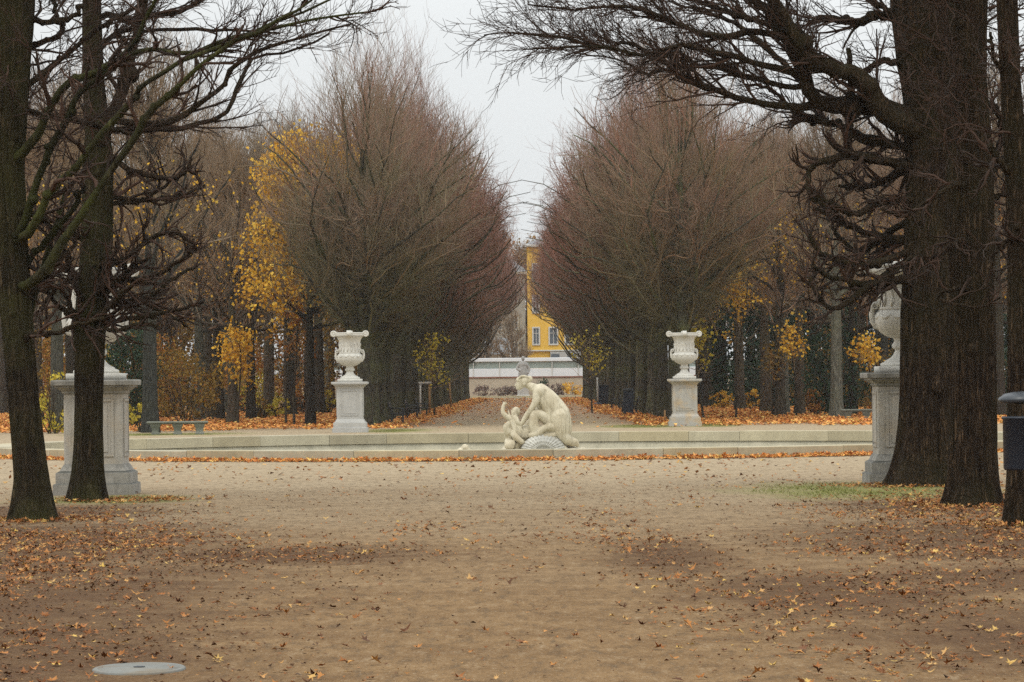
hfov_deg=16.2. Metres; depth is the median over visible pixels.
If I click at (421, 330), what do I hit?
linden tree
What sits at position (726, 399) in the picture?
clipped shrub
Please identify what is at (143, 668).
manhole cover
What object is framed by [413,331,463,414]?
young maple
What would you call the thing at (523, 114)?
sky
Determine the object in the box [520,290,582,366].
linden tree
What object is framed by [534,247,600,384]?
linden tree
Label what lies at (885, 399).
pedestal
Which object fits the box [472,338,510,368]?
grey house
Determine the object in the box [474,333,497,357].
bare tree
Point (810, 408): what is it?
clipped shrub
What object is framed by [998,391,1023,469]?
waste bin
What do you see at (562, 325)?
linden tree
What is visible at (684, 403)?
pedestal
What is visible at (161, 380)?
woodland shrub
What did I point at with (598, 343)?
linden tree
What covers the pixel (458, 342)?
linden tree
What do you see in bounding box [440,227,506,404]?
linden tree
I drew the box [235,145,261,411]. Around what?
woodland tree
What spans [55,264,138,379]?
stone urn
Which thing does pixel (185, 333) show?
woodland tree
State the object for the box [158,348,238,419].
woodland shrub
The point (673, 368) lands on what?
linden tree
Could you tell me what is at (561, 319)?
linden tree
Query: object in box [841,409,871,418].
stone bench
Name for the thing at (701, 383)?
woodland tree
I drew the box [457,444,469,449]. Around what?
stone spout
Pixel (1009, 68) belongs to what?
linden tree
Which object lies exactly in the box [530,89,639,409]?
linden tree
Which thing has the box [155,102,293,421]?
woodland tree
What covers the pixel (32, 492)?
linden tree
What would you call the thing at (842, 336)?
woodland tree
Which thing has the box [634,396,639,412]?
park bench
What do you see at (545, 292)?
linden tree
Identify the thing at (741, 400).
woodland tree
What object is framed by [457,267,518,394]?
linden tree
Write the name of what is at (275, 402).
clipped shrub
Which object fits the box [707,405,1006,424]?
woodland litter
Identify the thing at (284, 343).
young maple
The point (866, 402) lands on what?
woodland shrub
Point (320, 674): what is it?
fallen leaves
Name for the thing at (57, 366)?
woodland tree
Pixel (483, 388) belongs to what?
bed shrub
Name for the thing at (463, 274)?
linden tree
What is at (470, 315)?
linden tree
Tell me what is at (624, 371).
linden tree
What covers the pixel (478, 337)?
linden tree
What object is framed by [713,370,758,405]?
woodland shrub
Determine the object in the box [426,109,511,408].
linden tree
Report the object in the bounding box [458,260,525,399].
linden tree
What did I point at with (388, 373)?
linden tree
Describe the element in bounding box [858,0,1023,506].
linden tree
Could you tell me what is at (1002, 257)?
woodland tree
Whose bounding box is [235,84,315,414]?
woodland tree
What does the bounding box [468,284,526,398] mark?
linden tree
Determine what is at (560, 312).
linden tree
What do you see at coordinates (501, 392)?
bed shrub
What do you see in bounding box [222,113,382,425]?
maple tree
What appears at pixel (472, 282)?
linden tree
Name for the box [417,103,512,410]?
linden tree
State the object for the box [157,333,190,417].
woodland shrub
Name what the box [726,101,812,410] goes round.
woodland tree
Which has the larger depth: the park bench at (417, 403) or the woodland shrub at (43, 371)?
the park bench at (417, 403)
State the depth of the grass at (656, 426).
52.88 m
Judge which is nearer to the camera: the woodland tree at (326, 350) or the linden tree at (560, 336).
the woodland tree at (326, 350)
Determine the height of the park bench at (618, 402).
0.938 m
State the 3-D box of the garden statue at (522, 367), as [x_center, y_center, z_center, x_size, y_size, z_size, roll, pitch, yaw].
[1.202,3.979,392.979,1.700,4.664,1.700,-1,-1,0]
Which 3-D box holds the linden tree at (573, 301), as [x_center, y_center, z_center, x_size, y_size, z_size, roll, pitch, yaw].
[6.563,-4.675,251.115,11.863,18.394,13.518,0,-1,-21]
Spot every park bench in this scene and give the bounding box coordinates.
[388,402,403,422]
[404,400,418,417]
[415,399,427,413]
[611,394,621,408]
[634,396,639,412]
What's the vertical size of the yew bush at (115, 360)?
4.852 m
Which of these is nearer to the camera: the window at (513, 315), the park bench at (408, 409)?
the park bench at (408, 409)
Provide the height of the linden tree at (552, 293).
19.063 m
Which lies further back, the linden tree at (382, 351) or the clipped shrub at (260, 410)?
the clipped shrub at (260, 410)
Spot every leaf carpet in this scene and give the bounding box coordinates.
[182,400,865,429]
[459,396,594,402]
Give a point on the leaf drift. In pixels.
(511, 458)
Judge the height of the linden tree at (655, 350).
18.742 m
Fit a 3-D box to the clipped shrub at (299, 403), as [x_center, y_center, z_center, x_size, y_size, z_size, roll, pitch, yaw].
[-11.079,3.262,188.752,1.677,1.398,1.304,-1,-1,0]
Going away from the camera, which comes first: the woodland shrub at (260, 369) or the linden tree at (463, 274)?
the linden tree at (463, 274)
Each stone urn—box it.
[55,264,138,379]
[330,330,368,381]
[666,331,701,378]
[859,259,902,372]
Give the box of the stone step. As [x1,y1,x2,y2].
[470,395,581,398]
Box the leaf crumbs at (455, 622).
[0,483,1023,681]
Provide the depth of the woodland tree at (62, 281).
165.42 m
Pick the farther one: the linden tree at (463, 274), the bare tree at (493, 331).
the bare tree at (493, 331)
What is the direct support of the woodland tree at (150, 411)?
on the ground at (438, 598)
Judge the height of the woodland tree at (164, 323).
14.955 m
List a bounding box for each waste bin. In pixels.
[598,385,608,403]
[623,388,633,413]
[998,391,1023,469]
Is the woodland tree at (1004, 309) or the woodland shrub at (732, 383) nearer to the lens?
the woodland tree at (1004, 309)
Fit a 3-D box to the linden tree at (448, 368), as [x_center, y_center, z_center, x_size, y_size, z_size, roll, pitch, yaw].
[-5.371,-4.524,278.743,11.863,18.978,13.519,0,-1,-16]
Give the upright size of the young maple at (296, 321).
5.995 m
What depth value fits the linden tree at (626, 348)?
199.55 m
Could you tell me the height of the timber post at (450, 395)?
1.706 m
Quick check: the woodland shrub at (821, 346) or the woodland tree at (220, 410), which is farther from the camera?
the woodland shrub at (821, 346)
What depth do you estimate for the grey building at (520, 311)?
452.06 m
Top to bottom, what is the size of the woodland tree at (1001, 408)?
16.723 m
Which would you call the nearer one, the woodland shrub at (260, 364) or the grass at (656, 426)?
the grass at (656, 426)
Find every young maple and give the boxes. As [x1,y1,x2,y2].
[211,318,271,422]
[240,234,315,422]
[264,281,323,423]
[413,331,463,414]
[566,325,611,412]
[689,315,726,417]
[714,253,772,418]
[741,335,793,413]
[767,311,813,415]
[844,328,884,398]
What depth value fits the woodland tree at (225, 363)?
204.68 m
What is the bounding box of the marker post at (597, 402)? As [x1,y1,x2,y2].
[594,377,601,404]
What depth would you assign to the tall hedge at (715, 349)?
214.66 m
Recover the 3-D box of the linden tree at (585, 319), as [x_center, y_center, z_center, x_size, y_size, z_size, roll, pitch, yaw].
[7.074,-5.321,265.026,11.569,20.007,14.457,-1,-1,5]
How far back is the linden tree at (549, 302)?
331.07 m
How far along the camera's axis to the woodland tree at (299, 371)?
225.56 m
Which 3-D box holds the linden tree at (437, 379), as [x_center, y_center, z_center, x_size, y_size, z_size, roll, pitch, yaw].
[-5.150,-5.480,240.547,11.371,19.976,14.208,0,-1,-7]
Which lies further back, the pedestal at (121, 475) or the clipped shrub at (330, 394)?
the clipped shrub at (330, 394)
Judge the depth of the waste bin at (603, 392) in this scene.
254.60 m
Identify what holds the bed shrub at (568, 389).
on the ground at (438, 598)
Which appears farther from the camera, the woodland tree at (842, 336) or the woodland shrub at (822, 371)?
the woodland tree at (842, 336)
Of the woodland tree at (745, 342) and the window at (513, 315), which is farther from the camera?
the window at (513, 315)
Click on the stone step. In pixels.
(510, 397)
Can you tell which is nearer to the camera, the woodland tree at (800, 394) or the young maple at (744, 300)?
the young maple at (744, 300)
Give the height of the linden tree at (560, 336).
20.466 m
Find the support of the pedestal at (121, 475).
on the ground at (438, 598)
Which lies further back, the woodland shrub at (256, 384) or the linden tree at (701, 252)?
the woodland shrub at (256, 384)
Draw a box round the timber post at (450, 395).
[449,383,451,407]
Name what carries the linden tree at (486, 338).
on the ground at (438, 598)
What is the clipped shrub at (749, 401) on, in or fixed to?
on the ground at (438, 598)
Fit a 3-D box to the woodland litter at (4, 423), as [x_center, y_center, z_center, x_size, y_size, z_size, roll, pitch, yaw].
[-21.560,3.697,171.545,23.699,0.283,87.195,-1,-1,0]
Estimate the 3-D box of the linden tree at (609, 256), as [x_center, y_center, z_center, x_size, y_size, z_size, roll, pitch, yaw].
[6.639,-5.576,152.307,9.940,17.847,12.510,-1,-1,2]
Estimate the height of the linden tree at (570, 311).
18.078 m
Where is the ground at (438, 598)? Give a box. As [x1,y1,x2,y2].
[0,398,1023,681]
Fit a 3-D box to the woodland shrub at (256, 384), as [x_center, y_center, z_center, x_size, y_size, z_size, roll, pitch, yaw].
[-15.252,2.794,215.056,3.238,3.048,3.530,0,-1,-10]
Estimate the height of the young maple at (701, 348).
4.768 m
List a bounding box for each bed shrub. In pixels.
[472,385,494,395]
[489,386,511,395]
[505,386,516,395]
[536,376,548,384]
[551,383,566,394]
[561,382,582,394]
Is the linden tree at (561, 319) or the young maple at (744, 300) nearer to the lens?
the young maple at (744, 300)
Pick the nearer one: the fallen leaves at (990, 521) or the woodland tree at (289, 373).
the fallen leaves at (990, 521)
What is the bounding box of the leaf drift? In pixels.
[0,448,1002,461]
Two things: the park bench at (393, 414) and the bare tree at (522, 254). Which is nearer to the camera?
the park bench at (393, 414)
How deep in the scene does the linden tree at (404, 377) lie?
175.70 m
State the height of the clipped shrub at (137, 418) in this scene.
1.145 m
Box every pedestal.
[50,379,140,495]
[331,382,368,432]
[667,379,701,425]
[860,372,899,483]
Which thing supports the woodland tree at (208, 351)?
on the ground at (438, 598)
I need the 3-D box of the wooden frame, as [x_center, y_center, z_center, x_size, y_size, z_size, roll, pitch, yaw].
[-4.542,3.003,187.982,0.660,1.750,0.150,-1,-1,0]
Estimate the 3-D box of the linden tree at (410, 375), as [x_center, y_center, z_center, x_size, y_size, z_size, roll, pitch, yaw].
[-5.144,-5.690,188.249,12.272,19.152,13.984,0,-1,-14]
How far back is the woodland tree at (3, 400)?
222.35 m
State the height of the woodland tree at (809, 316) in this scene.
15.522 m
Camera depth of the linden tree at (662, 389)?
159.25 m
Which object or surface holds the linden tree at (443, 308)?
on the ground at (438, 598)
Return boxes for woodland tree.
[0,301,41,413]
[25,43,168,428]
[25,78,161,373]
[25,100,78,322]
[25,166,65,419]
[27,5,260,432]
[31,158,153,333]
[108,98,224,413]
[113,149,158,314]
[125,207,191,411]
[134,98,295,418]
[136,106,271,420]
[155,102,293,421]
[156,116,260,416]
[156,190,192,394]
[163,301,204,403]
[179,134,314,418]
[179,243,283,411]
[227,94,297,415]
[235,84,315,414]
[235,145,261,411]
[242,125,314,410]
[273,310,313,409]
[275,300,338,407]
[281,138,337,412]
[282,312,343,403]
[294,123,338,412]
[692,317,734,391]
[697,320,703,403]
[702,298,734,406]
[703,285,755,404]
[713,304,759,403]
[715,130,770,408]
[725,119,871,413]
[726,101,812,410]
[726,304,760,380]
[730,97,869,417]
[731,301,791,399]
[732,296,757,401]
[738,119,839,411]
[742,275,828,389]
[746,74,901,416]
[781,144,903,415]
[787,234,873,404]
[788,293,865,390]
[805,154,881,406]
[822,68,904,297]
[827,149,888,365]
[832,119,900,365]
[868,123,1006,259]
[889,25,1023,414]
[998,175,1006,312]
[1000,200,1006,323]
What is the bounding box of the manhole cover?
[92,662,185,674]
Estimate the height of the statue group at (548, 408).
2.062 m
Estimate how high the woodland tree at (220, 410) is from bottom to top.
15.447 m
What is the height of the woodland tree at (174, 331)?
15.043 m
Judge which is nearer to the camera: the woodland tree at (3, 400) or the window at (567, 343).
the woodland tree at (3, 400)
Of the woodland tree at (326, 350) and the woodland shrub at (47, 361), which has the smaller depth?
the woodland shrub at (47, 361)
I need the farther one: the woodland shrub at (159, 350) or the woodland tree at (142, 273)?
the woodland shrub at (159, 350)
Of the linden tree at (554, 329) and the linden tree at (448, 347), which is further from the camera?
the linden tree at (554, 329)
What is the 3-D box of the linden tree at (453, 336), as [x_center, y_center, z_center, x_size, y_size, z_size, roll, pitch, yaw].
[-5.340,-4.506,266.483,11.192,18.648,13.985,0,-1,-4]
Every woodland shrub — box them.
[34,325,65,419]
[41,322,65,420]
[42,338,50,405]
[105,320,176,413]
[105,336,180,417]
[140,352,224,420]
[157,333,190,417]
[157,345,191,417]
[158,345,193,414]
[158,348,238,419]
[224,336,280,413]
[238,371,281,407]
[246,340,282,403]
[259,326,305,408]
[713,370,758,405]
[717,353,774,407]
[789,320,847,412]
[789,324,846,379]
[789,344,847,410]
[799,315,867,413]
[804,344,873,413]
[805,349,876,409]
[842,331,893,406]
[843,348,893,413]
[858,349,899,397]
[1004,345,1006,404]
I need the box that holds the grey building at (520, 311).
[493,261,526,368]
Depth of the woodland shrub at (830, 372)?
179.50 m
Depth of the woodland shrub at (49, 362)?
172.97 m
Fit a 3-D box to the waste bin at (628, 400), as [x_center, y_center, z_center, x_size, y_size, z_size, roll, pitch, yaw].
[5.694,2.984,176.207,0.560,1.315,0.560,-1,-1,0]
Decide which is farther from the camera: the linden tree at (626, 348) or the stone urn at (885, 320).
the linden tree at (626, 348)
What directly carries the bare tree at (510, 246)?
on the ground at (438, 598)
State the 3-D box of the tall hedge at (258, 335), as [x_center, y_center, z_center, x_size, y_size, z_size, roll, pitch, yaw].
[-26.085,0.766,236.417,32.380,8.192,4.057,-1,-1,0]
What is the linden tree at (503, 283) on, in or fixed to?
on the ground at (438, 598)
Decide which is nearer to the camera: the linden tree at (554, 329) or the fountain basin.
the fountain basin
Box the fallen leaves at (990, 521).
[0,481,1023,529]
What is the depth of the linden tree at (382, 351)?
149.03 m
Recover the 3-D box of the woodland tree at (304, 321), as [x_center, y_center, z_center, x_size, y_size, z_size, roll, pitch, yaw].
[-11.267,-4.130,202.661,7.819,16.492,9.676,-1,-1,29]
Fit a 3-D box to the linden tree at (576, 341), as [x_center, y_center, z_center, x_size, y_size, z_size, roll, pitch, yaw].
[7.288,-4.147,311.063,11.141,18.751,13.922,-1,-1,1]
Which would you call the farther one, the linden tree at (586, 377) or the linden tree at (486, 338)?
the linden tree at (586, 377)
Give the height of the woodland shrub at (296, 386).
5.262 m
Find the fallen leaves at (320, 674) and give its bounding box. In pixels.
[0,473,1023,681]
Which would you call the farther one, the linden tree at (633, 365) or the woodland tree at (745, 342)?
the woodland tree at (745, 342)
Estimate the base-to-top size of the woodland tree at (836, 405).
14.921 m
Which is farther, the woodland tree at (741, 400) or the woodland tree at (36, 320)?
the woodland tree at (741, 400)
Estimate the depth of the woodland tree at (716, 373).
249.69 m
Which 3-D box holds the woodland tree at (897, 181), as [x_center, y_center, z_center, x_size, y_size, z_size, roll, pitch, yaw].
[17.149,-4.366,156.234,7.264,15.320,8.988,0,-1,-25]
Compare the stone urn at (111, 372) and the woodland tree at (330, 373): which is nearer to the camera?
the stone urn at (111, 372)
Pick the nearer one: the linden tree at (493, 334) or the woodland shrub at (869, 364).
the woodland shrub at (869, 364)
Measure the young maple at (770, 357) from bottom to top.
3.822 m
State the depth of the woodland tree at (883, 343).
172.14 m
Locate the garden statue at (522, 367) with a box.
[516,356,529,395]
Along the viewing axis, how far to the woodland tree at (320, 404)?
196.51 m
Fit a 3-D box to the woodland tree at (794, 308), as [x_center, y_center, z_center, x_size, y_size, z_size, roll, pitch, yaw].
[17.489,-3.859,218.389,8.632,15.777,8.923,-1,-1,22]
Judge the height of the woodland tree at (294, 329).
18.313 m
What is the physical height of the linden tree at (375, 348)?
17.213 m
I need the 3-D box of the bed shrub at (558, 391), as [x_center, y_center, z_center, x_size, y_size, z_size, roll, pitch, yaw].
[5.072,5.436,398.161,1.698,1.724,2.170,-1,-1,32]
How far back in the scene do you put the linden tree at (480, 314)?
297.14 m
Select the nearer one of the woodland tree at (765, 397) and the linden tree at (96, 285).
the linden tree at (96, 285)
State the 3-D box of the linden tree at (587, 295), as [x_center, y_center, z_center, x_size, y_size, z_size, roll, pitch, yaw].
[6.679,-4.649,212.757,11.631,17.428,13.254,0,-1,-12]
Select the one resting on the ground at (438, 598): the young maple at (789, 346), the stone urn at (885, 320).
the young maple at (789, 346)
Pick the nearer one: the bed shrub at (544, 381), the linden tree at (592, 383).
the linden tree at (592, 383)
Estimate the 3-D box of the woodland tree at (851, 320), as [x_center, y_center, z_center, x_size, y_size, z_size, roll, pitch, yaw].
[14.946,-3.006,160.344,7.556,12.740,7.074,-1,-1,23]
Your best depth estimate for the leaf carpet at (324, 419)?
155.19 m
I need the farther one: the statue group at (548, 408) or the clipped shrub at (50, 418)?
the clipped shrub at (50, 418)
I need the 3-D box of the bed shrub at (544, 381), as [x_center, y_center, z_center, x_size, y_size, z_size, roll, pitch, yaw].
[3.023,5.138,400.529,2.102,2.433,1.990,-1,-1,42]
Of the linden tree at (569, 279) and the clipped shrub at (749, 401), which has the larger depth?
the linden tree at (569, 279)
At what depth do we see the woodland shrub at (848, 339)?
159.41 m
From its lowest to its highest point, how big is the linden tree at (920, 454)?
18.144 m
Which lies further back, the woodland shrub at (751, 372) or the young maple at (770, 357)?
the woodland shrub at (751, 372)
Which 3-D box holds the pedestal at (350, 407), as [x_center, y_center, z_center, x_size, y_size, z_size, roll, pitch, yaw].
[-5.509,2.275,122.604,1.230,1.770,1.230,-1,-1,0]
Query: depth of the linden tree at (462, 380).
337.00 m
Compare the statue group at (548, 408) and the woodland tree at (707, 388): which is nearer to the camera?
the statue group at (548, 408)
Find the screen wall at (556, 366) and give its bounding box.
[257,356,789,378]
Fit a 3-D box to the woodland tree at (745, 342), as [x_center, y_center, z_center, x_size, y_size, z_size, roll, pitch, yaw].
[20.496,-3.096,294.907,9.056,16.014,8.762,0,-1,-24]
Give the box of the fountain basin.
[0,430,1002,461]
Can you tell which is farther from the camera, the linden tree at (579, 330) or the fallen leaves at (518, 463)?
the linden tree at (579, 330)
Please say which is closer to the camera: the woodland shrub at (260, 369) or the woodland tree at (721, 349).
the woodland tree at (721, 349)
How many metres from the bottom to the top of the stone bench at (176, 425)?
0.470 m
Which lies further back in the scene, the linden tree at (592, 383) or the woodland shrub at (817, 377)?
the linden tree at (592, 383)
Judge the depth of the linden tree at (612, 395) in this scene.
244.50 m
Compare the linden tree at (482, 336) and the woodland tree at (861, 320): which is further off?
the linden tree at (482, 336)
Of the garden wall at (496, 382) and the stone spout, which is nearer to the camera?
the stone spout
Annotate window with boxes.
[512,315,518,329]
[532,327,539,344]
[548,327,557,344]
[564,331,573,344]
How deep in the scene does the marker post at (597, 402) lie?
251.89 m
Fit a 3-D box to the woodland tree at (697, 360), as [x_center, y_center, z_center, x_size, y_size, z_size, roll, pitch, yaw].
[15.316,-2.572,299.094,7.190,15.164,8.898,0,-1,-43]
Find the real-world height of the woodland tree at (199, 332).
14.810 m
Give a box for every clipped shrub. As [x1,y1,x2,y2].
[38,370,64,433]
[129,403,141,431]
[256,397,276,417]
[265,394,289,416]
[295,393,304,413]
[325,390,335,412]
[710,389,733,406]
[745,388,759,408]
[805,388,824,414]
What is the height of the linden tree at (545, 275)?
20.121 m
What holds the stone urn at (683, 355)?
on the pedestal at (684, 403)
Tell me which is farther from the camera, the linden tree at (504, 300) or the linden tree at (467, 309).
the linden tree at (504, 300)
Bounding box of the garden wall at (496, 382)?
[256,375,789,396]
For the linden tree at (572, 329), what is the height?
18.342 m
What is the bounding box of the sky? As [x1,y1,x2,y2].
[29,0,1023,386]
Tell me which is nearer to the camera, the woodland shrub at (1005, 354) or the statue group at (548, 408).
the statue group at (548, 408)
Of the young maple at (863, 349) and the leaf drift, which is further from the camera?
the young maple at (863, 349)
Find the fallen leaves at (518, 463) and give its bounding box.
[0,454,1004,482]
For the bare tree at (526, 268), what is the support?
on the ground at (438, 598)
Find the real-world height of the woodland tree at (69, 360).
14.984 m
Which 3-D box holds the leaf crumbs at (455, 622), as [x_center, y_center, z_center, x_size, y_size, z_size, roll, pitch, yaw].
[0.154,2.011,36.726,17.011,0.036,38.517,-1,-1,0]
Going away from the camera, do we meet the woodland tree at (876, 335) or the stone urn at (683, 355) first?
the stone urn at (683, 355)
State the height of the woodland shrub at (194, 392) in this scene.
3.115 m
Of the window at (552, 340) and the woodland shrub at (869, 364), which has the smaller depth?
the woodland shrub at (869, 364)
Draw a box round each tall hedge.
[7,307,357,411]
[706,293,1006,406]
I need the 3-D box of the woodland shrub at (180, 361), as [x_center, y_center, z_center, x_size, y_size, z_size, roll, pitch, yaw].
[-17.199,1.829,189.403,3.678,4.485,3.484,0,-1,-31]
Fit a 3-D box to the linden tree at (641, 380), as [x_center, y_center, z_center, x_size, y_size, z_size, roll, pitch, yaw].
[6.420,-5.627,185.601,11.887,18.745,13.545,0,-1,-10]
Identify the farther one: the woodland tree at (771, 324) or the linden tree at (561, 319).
the linden tree at (561, 319)
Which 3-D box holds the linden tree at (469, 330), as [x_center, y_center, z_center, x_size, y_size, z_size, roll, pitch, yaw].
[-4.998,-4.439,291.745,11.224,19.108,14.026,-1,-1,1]
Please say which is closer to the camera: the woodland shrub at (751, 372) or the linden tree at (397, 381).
the linden tree at (397, 381)
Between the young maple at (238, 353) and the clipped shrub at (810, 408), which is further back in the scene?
the clipped shrub at (810, 408)
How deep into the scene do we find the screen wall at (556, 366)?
411.87 m
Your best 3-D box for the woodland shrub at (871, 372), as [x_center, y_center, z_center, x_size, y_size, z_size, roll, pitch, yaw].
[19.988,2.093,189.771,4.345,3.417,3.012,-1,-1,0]
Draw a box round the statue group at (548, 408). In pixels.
[501,375,583,448]
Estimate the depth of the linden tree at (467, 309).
246.86 m
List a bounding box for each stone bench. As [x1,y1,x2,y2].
[147,421,207,434]
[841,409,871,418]
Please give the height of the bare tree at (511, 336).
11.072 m
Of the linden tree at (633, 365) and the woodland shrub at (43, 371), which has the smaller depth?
the woodland shrub at (43, 371)
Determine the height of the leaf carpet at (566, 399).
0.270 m
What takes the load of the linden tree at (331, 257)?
on the ground at (438, 598)
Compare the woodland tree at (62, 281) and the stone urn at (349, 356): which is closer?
the stone urn at (349, 356)
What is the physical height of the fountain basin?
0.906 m
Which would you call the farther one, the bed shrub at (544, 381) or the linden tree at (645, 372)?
the bed shrub at (544, 381)
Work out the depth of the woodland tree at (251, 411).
167.68 m
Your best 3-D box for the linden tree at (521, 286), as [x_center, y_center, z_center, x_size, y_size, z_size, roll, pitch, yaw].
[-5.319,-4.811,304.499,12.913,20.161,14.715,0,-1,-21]
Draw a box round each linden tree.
[0,0,409,521]
[25,0,390,501]
[224,1,496,423]
[236,0,499,426]
[244,10,498,421]
[257,25,516,420]
[259,18,520,417]
[262,0,507,419]
[351,40,529,415]
[373,61,524,413]
[385,78,525,411]
[387,87,530,414]
[391,176,504,408]
[414,125,516,403]
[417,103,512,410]
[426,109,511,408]
[427,144,508,407]
[428,0,1002,486]
[431,116,516,406]
[431,138,527,407]
[438,232,514,405]
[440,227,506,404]
[442,223,528,404]
[443,229,515,404]
[445,230,510,403]
[446,235,529,402]
[451,232,527,402]
[452,242,517,402]
[455,173,521,402]
[455,191,532,401]
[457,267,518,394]
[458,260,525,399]
[459,251,518,399]
[460,262,530,399]
[460,267,525,399]
[463,261,529,399]
[465,252,529,398]
[467,252,525,395]
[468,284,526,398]
[469,255,520,361]
[510,201,627,384]
[519,57,732,413]
[520,225,606,384]
[520,261,583,360]
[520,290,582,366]
[521,113,621,405]
[522,212,599,400]
[522,265,589,397]
[522,268,587,397]
[522,285,584,397]
[523,14,791,415]
[523,175,627,405]
[523,263,592,352]
[523,277,584,396]
[525,72,707,411]
[526,198,627,406]
[526,238,593,399]
[527,91,643,409]
[528,244,610,403]
[529,118,630,388]
[529,301,584,393]
[530,86,636,403]
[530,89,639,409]
[532,15,760,413]
[532,210,606,380]
[532,273,595,399]
[533,221,619,397]
[533,266,589,398]
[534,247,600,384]
[535,186,597,400]
[538,231,614,404]
[538,268,603,384]
[539,260,583,357]
[541,33,773,416]
[545,18,796,419]
[549,0,779,416]
[552,2,819,373]
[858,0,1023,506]
[899,0,1023,525]
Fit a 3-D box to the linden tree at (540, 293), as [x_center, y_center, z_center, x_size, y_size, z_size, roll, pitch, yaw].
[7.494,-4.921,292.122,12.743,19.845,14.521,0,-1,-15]
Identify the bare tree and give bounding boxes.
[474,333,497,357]
[486,315,514,357]
[490,306,533,368]
[501,229,516,260]
[512,236,537,361]
[521,233,540,341]
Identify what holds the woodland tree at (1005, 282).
on the ground at (438, 598)
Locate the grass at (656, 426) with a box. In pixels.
[54,424,943,503]
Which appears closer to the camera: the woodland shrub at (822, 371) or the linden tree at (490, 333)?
the woodland shrub at (822, 371)
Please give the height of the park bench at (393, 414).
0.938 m
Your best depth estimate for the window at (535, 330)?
439.94 m
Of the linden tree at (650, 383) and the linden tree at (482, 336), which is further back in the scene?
the linden tree at (482, 336)
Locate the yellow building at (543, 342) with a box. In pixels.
[524,238,580,361]
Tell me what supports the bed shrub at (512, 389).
on the ground at (438, 598)
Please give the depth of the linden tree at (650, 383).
172.04 m
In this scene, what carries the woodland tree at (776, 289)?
on the ground at (438, 598)
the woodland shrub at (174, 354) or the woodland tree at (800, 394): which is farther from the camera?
the woodland shrub at (174, 354)
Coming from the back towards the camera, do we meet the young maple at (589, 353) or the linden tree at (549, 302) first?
the linden tree at (549, 302)
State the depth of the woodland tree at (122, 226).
185.17 m
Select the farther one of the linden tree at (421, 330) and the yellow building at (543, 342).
the yellow building at (543, 342)
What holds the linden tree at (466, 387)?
on the ground at (438, 598)
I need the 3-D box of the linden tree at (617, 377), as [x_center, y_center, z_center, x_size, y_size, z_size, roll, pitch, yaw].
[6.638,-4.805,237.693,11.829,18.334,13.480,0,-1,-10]
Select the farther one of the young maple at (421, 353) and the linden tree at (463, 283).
the linden tree at (463, 283)
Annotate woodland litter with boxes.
[0,410,335,432]
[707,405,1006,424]
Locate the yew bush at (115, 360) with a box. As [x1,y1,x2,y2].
[105,314,166,426]
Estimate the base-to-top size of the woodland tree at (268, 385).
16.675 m
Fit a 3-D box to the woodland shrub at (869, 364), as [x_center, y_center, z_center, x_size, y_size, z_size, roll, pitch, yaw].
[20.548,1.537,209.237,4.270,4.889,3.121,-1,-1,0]
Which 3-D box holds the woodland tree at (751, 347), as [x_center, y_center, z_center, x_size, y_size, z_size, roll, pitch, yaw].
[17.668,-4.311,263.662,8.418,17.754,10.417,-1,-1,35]
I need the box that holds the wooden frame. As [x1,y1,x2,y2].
[419,382,430,413]
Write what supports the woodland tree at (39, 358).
on the ground at (438, 598)
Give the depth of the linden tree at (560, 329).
363.38 m
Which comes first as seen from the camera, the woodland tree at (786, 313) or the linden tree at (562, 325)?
the woodland tree at (786, 313)
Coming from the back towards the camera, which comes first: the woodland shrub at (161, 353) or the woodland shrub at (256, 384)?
the woodland shrub at (256, 384)

